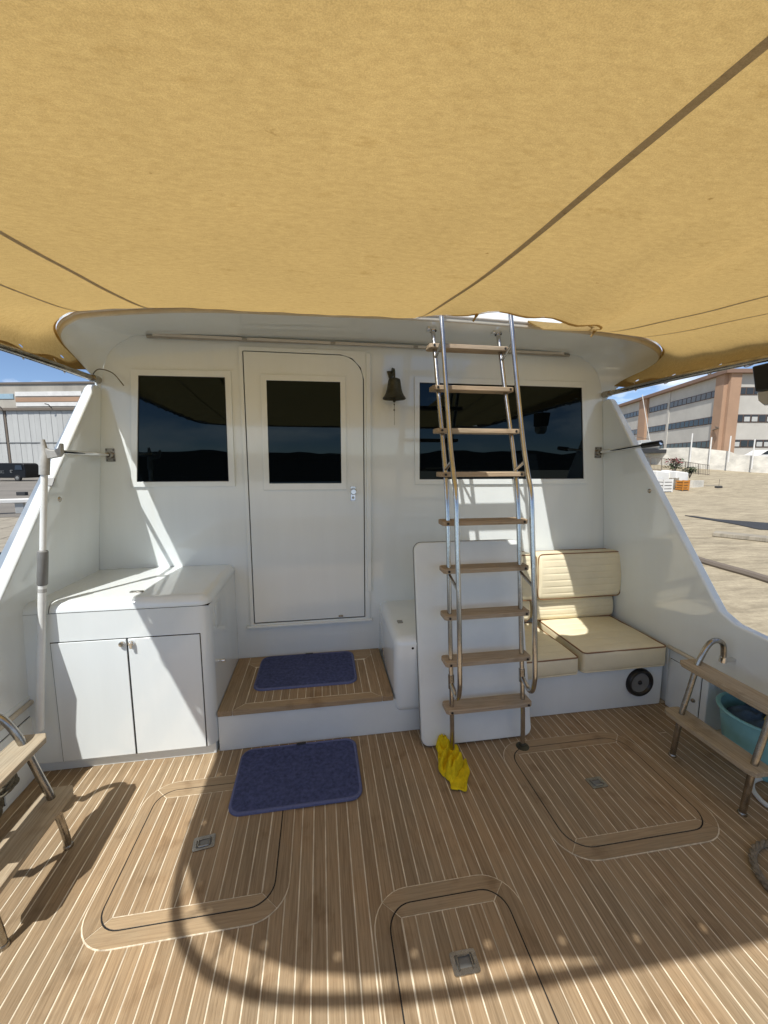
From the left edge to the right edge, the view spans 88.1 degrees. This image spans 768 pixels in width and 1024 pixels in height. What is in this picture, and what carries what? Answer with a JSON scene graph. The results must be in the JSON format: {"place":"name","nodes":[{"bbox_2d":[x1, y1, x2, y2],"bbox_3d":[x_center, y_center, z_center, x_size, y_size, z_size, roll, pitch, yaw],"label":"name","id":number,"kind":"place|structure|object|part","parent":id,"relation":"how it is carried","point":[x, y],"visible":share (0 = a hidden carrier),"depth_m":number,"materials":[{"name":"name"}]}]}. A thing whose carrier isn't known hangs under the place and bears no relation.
{"place":"outdoors","nodes":[
{"label":"outdoors","id":0,"kind":"place"},
{"bbox_2d":[0,477,38,517],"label":"yard ground","id":1,"kind":"structure","parent":0,"point":[10,488],"depth_m":28.96,"materials":[{"name":"grey concrete"}]},
{"bbox_2d":[0,517,18,553],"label":"pontoon","id":2,"kind":"object","parent":1,"relation":"on","point":[7,525],"visible":0.06,"depth_m":12.82,"materials":[{"name":"concrete"}]},
{"bbox_2d":[0,498,28,513],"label":"guard rail","id":3,"kind":"object","parent":1,"relation":"on","point":[19,504],"visible":0.19,"depth_m":16.25,"materials":[{"name":"white metal"}]},
{"bbox_2d":[0,463,39,480],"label":"parked van","id":4,"kind":"object","parent":1,"relation":"on","point":[17,471],"visible":0.92,"depth_m":41.86,"materials":[{"name":"black paint"}]},
{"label":"side window","id":5,"kind":"part","parent":4,"relation":"part of","materials":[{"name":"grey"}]},
{"bbox_2d":[16,492,27,494],"bbox_3d":[-22.682,-1.153,24.876,0.560,0.220,0.240,0,7,0],"label":"timber block","id":6,"kind":"object","parent":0,"point":[21,493],"depth_m":24.76,"materials":[{"name":"wood"}]},
{"bbox_2d":[0,381,94,465],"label":"warehouse","id":7,"kind":"structure","parent":0,"point":[32,414],"depth_m":52.62,"materials":[{"name":"grey metal"}]},
{"bbox_2d":[0,318,767,403],"label":"sky","id":8,"kind":"structure","parent":0,"point":[13,368],"materials":[{"name":"blue"}]},
{"bbox_2d":[651,464,767,635],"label":"quay ground","id":9,"kind":"structure","parent":0,"point":[740,496],"depth_m":12.34,"materials":[{"name":"beige concrete"}]},
{"bbox_2d":[642,449,666,452],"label":"boat cradle","id":10,"kind":"object","parent":9,"relation":"on","point":[654,450],"visible":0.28,"depth_m":40.73,"materials":[{"name":"metal"}]},
{"bbox_2d":[635,395,659,448],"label":"sailboat","id":11,"kind":"object","parent":10,"relation":"on","point":[644,441],"visible":0.27,"depth_m":41.07,"materials":[{"name":"white paint"}]},
{"bbox_2d":[653,471,668,478],"bbox_3d":[19.509,-2.408,28.123,1.000,1.051,0.600,-1,7,-9],"label":"white sack","id":12,"kind":"object","parent":9,"relation":"on","point":[665,475],"visible":0.36,"depth_m":27.81,"materials":[{"name":"fabric"}]},
{"bbox_2d":[657,479,673,491],"bbox_3d":[18.049,-1.726,25.580,0.750,0.850,0.620,-2,8,-12],"label":"white crate","id":13,"kind":"object","parent":9,"relation":"on","point":[666,484],"visible":0.74,"depth_m":25.32,"materials":[{"name":"plastic"}]},
{"bbox_2d":[669,478,678,488],"bbox_3d":[19.531,-1.945,26.761,0.350,0.750,0.420,-2,8,-12],"label":"timber crate","id":14,"kind":"object","parent":9,"relation":"on","point":[674,483],"visible":0.46,"depth_m":26.56,"materials":[{"name":"wood"}]},
{"bbox_2d":[662,457,685,470],"bbox_3d":[21.440,-3.383,29.294,1.683,1.325,1.267,-1,7,-9],"label":"shrub","id":15,"kind":"object","parent":9,"relation":"on","point":[676,461],"visible":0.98,"depth_m":29.20,"materials":[{"name":"green plant"}]},
{"bbox_2d":[646,456,708,474],"bbox_3d":[22.700,-3.755,31.289,0.157,1.568,5.414,-3,8,-20],"label":"railing","id":16,"kind":"object","parent":9,"relation":"on","point":[698,473],"visible":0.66,"depth_m":30.99,"materials":[{"name":"grey metal"}]},
{"bbox_2d":[670,471,687,479],"bbox_3d":[20.731,-2.363,27.927,1.000,1.051,0.600,-1,7,-9],"label":"white sack","id":17,"kind":"object","parent":9,"relation":"on","point":[679,475],"visible":0.48,"depth_m":27.63,"materials":[{"name":"fabric"}]},
{"bbox_2d":[675,480,689,490],"bbox_3d":[19.690,-1.776,26.178,0.550,0.680,0.520,-2,8,-12],"label":"orange crate","id":18,"kind":"object","parent":9,"relation":"on","point":[682,485],"visible":1,"depth_m":25.99,"materials":[{"name":"plastic"}]},
{"bbox_2d":[681,466,696,477],"bbox_3d":[22.346,-2.903,29.042,1.381,0.893,0.923,-1,7,-9],"label":"shrub","id":19,"kind":"object","parent":9,"relation":"on","point":[691,470],"visible":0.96,"depth_m":28.98,"materials":[{"name":"green plant"}]},
{"bbox_2d":[618,369,767,454],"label":"office building","id":20,"kind":"structure","parent":9,"relation":"on","point":[720,408],"depth_m":55.22,"materials":[{"name":"white concrete"}]},
{"bbox_2d":[624,411,638,418],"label":"window","id":21,"kind":"structure","parent":20,"relation":"in","point":[633,414],"depth_m":78.13,"materials":[{"name":"blue"}]},
{"bbox_2d":[647,424,665,432],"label":"window","id":22,"kind":"structure","parent":20,"relation":"in","point":[658,428],"depth_m":68.29,"materials":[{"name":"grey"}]},
{"bbox_2d":[649,403,667,412],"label":"window","id":23,"kind":"structure","parent":20,"relation":"in","point":[664,406],"depth_m":68.08,"materials":[{"name":"blue"}]},
{"bbox_2d":[666,441,709,447],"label":"window","id":24,"kind":"structure","parent":20,"relation":"in","point":[700,444],"depth_m":58.83,"materials":[{"name":"blue"}]},
{"bbox_2d":[668,417,711,429],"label":"window","id":25,"kind":"structure","parent":20,"relation":"in","point":[708,420],"depth_m":58.93,"materials":[{"name":"blue"}]},
{"bbox_2d":[670,391,714,407],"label":"window","id":26,"kind":"structure","parent":20,"relation":"in","point":[708,395],"depth_m":58.35,"materials":[{"name":"blue"}]},
{"bbox_2d":[740,387,757,394],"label":"window","id":27,"kind":"structure","parent":20,"relation":"in","point":[744,390],"depth_m":51.34,"materials":[{"name":"blue"}]},
{"bbox_2d":[734,440,767,446],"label":"window","id":28,"kind":"structure","parent":20,"relation":"in","point":[738,443],"depth_m":52.18,"materials":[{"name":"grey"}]},
{"bbox_2d":[737,414,767,421],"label":"window","id":29,"kind":"structure","parent":20,"relation":"in","point":[741,417],"depth_m":51.77,"materials":[{"name":"blue"}]},
{"bbox_2d":[690,480,703,487],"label":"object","id":30,"kind":"structure","parent":9,"relation":"on","point":[696,483],"depth_m":27.41,"materials":[{"name":"white"}]},
{"bbox_2d":[644,433,767,472],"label":"boundary wall","id":31,"kind":"structure","parent":9,"relation":"on","point":[712,459],"depth_m":37.28,"materials":[{"name":"white paint"}]},
{"bbox_2d":[698,556,767,582],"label":"quay cable","id":32,"kind":"object","parent":9,"relation":"on","point":[741,571],"visible":0.68,"depth_m":7.65,"materials":[{"name":"grey metal"}]},
{"bbox_2d":[712,531,767,541],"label":"quay beam","id":33,"kind":"structure","parent":9,"relation":"on","point":[745,536],"depth_m":10.96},
{"bbox_2d":[745,450,767,456],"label":"parked car","id":34,"kind":"object","parent":9,"relation":"on","point":[761,453],"visible":0.32,"depth_m":38.94,"materials":[{"name":"white paint"}]},
{"bbox_2d":[685,515,767,529],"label":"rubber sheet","id":35,"kind":"object","parent":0,"point":[758,525],"visible":1,"depth_m":13.56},
{"bbox_3d":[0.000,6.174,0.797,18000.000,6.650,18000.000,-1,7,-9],"label":"harbour water","id":36,"kind":"structure","parent":0,"visible":0},
{"bbox_2d":[0,308,767,813],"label":"motor yacht","id":37,"kind":"object","parent":36,"relation":"on","point":[282,466],"visible":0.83,"depth_m":2.53,"materials":[{"name":"plastic"}]},
{"bbox_2d":[51,448,115,461],"bbox_3d":[-1.598,-0.306,2.104,0.052,0.080,0.577,-1,7,-9],"label":"pole holder arm","id":38,"kind":"object","parent":37,"relation":"attached to","point":[109,454],"visible":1,"depth_m":2.25},
{"bbox_2d":[35,439,63,731],"bbox_3d":[-1.572,0.347,1.860,0.214,1.358,0.072,-7,10,-44],"label":"boat hook pole","id":39,"kind":"object","parent":38,"relation":"attached to","point":[47,454],"visible":1,"depth_m":1.83,"materials":[{"name":"white metal"}]},
{"bbox_2d":[130,369,234,486],"bbox_3d":[-1.239,-0.506,2.425,0.612,0.706,0.011,-1,7,-9],"label":"window","id":40,"kind":"structure","parent":37,"relation":"in","point":[182,420],"depth_m":2.43,"materials":[{"name":"black glass"}]},
{"bbox_2d":[243,351,364,622],"bbox_3d":[-0.493,-0.124,2.566,0.743,1.742,0.065,-1,7,-9],"label":"door","id":41,"kind":"structure","parent":37,"relation":"in","point":[304,413],"depth_m":2.57,"materials":[{"name":"white"}]},
{"bbox_2d":[0,0,767,397],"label":"awning","id":42,"kind":"object","parent":37,"relation":"attached to","point":[592,166],"visible":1,"depth_m":0.70,"materials":[{"name":"fabric"}]},
{"bbox_2d":[753,363,767,405],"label":"floodlight","id":43,"kind":"object","parent":42,"relation":"hanging from","point":[760,374],"visible":1,"depth_m":1.90,"materials":[{"name":"black plastic"}]},
{"bbox_2d":[0,698,767,1023],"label":"teak deck","id":44,"kind":"structure","parent":37,"relation":"in","point":[668,928],"depth_m":1.42,"materials":[{"name":"brown wood"}]},
{"bbox_2d":[0,773,19,817],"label":"mooring rope","id":45,"kind":"object","parent":44,"relation":"on","point":[9,785],"visible":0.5,"depth_m":1.60,"materials":[{"name":"beige fabric"}]},
{"bbox_2d":[0,714,73,951],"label":"gunwale ladder","id":46,"kind":"object","parent":44,"relation":"on","point":[26,833],"visible":1,"depth_m":1.48,"materials":[{"name":"wood"}]},
{"bbox_2d":[22,565,238,771],"bbox_3d":[-1.344,0.824,2.260,0.910,0.888,0.634,-1,7,-9],"label":"storage cabinet","id":47,"kind":"object","parent":44,"relation":"on","point":[140,664],"visible":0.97,"depth_m":1.99,"materials":[{"name":"white paint"}]},
{"bbox_3d":[-1.428,0.931,1.953,0.331,0.615,0.021,-1,7,-9],"label":"cabinet door","id":48,"kind":"part","parent":47,"relation":"part of","materials":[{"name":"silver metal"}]},
{"bbox_3d":[-1.092,0.925,2.003,0.332,0.615,0.027,-1,7,-9],"label":"cabinet door","id":49,"kind":"part","parent":47,"relation":"part of","materials":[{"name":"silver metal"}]},
{"bbox_2d":[102,783,281,929],"bbox_3d":[-0.723,1.345,1.632,0.576,0.009,0.571,-1,7,-9],"label":"deck hatch","id":50,"kind":"object","parent":44,"relation":"on","point":[199,851],"visible":1,"depth_m":1.54,"materials":[{"name":"brown wood"}]},
{"bbox_2d":[228,738,361,816],"bbox_3d":[-0.425,1.296,1.978,0.604,0.014,0.410,-1,7,-9],"label":"door mat","id":51,"kind":"object","parent":44,"relation":"on","point":[289,777],"depth_m":1.94,"materials":[{"name":"blue carpet"}]},
{"bbox_2d":[217,648,419,750],"bbox_3d":[-0.371,1.124,2.481,1.128,0.235,0.583,-1,7,-9],"label":"cabin step","id":52,"kind":"object","parent":44,"relation":"on","point":[249,715],"visible":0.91,"depth_m":2.22,"materials":[{"name":"white paint"}]},
{"bbox_2d":[254,651,356,690],"bbox_3d":[-0.486,0.994,2.516,0.608,0.014,0.400,-1,7,-9],"label":"door mat","id":53,"kind":"object","parent":52,"relation":"on","point":[305,670],"depth_m":2.48,"materials":[{"name":"blue carpet"}]},
{"bbox_2d":[379,600,418,709],"bbox_3d":[0.247,0.939,2.574,0.480,0.579,0.649,-1,7,-9],"label":"cool box","id":54,"kind":"object","parent":52,"relation":"on","point":[397,640],"visible":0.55,"depth_m":2.26,"materials":[{"name":"white paint"}]},
{"bbox_2d":[436,734,469,791],"bbox_3d":[0.352,1.256,2.023,0.165,0.080,0.339,-1,7,-9],"label":"yellow cloth","id":55,"kind":"object","parent":44,"relation":"on","point":[453,769],"visible":0.94,"depth_m":1.99,"materials":[{"name":"yellow fabric"}]},
{"bbox_2d":[413,539,530,745],"bbox_3d":[0.499,0.720,2.264,0.644,1.113,0.047,-1,-5,-9],"label":"leaning board","id":56,"kind":"object","parent":44,"relation":"on","point":[488,589],"visible":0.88,"depth_m":2.24,"materials":[{"name":"white plastic"}]},
{"bbox_2d":[391,890,557,1023],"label":"deck hatch","id":57,"kind":"object","parent":44,"relation":"on","point":[462,958],"visible":1,"depth_m":1.23,"materials":[{"name":"brown wood"}]},
{"bbox_2d":[426,314,537,750],"bbox_3d":[0.525,-0.041,2.179,0.478,2.624,0.630,-1,7,-9],"label":"boarding ladder","id":58,"kind":"object","parent":44,"relation":"on","point":[452,707],"visible":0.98,"depth_m":2.11,"materials":[{"name":"silver metal"}]},
{"bbox_2d":[528,666,662,716],"bbox_3d":[1.052,1.074,2.709,1.373,0.277,0.573,-1,7,-9],"label":"bench base","id":59,"kind":"object","parent":44,"relation":"on","point":[579,691],"visible":0.15,"depth_m":2.46,"materials":[{"name":"white plastic"}]},
{"bbox_2d":[524,622,577,679],"bbox_3d":[0.776,0.888,2.562,0.705,0.132,0.548,-1,7,-10],"label":"seat cushion","id":60,"kind":"object","parent":59,"relation":"on","point":[556,658],"visible":0.36,"depth_m":2.37,"materials":[{"name":"beige leather"}]},
{"bbox_2d":[522,551,536,621],"bbox_3d":[0.740,0.541,2.772,0.631,0.503,0.165,-1,7,-9],"label":"back cushion","id":61,"kind":"object","parent":60,"relation":"on","point":[526,587],"visible":0.2,"depth_m":2.73,"materials":[{"name":"beige leather"}]},
{"bbox_2d":[537,616,665,672],"bbox_3d":[1.438,0.862,2.677,0.580,0.154,0.546,-1,7,-9],"label":"seat cushion","id":62,"kind":"object","parent":59,"relation":"on","point":[601,643],"visible":0.79,"depth_m":2.49,"materials":[{"name":"beige leather"}]},
{"bbox_2d":[530,548,620,620],"bbox_3d":[1.379,0.528,2.874,0.650,0.503,0.164,-1,7,-9],"label":"back cushion","id":63,"kind":"object","parent":62,"relation":"on","point":[574,583],"visible":0.79,"depth_m":2.81,"materials":[{"name":"beige leather"}]},
{"bbox_2d":[626,668,652,695],"bbox_3d":[1.609,1.072,2.491,0.182,0.182,0.026,-1,7,-9],"label":"round speaker","id":64,"kind":"object","parent":59,"relation":"attached to","point":[639,681],"visible":1,"depth_m":2.49},
{"bbox_2d":[515,738,701,846],"bbox_3d":[1.039,1.308,1.917,0.656,0.009,0.561,-1,7,-9],"label":"deck hatch","id":65,"kind":"object","parent":44,"relation":"on","point":[598,792],"visible":1,"depth_m":1.86,"materials":[{"name":"brown wood"}]},
{"bbox_2d":[665,638,767,817],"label":"gunwale ladder","id":66,"kind":"object","parent":44,"relation":"on","point":[753,766],"visible":1,"depth_m":1.88,"materials":[{"name":"wood"}]},
{"bbox_2d":[716,692,767,781],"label":"plastic tub","id":67,"kind":"object","parent":44,"relation":"on","point":[744,735],"visible":0.48,"depth_m":1.98,"materials":[{"name":"teal plastic"}]},
{"bbox_2d":[727,704,765,728],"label":"wet cloths","id":68,"kind":"object","parent":67,"relation":"in","point":[749,714],"visible":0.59,"depth_m":2.02,"materials":[{"name":"blue fabric"}]},
{"bbox_2d":[748,838,767,889],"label":"coiled rope","id":69,"kind":"object","parent":44,"relation":"on","point":[756,848],"visible":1,"depth_m":1.53,"materials":[{"name":"beige fabric"}]},
{"bbox_2d":[752,778,767,807],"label":"white hose","id":70,"kind":"object","parent":44,"relation":"on","point":[759,798],"visible":0.69,"depth_m":1.83,"materials":[{"name":"plastic"}]},
{"bbox_2d":[383,368,405,424],"bbox_3d":[0.064,-0.743,2.529,0.150,0.372,0.161,-1,7,-9],"label":"ship bell","id":71,"kind":"object","parent":37,"relation":"hanging from","point":[394,393],"visible":1,"depth_m":2.48,"materials":[{"name":"brown metal"}]},
{"bbox_2d":[414,377,587,484],"bbox_3d":[0.844,-0.549,2.755,1.305,0.720,0.011,-1,7,-9],"label":"window","id":72,"kind":"structure","parent":37,"relation":"in","point":[554,412],"depth_m":2.76,"materials":[{"name":"black glass"}]},
{"bbox_2d":[594,440,662,457],"bbox_3d":[1.604,-0.412,2.634,0.052,0.103,0.524,-1,7,-10],"label":"pole holder arm","id":73,"kind":"object","parent":37,"relation":"attached to","point":[599,451],"visible":1,"depth_m":2.61}
]}

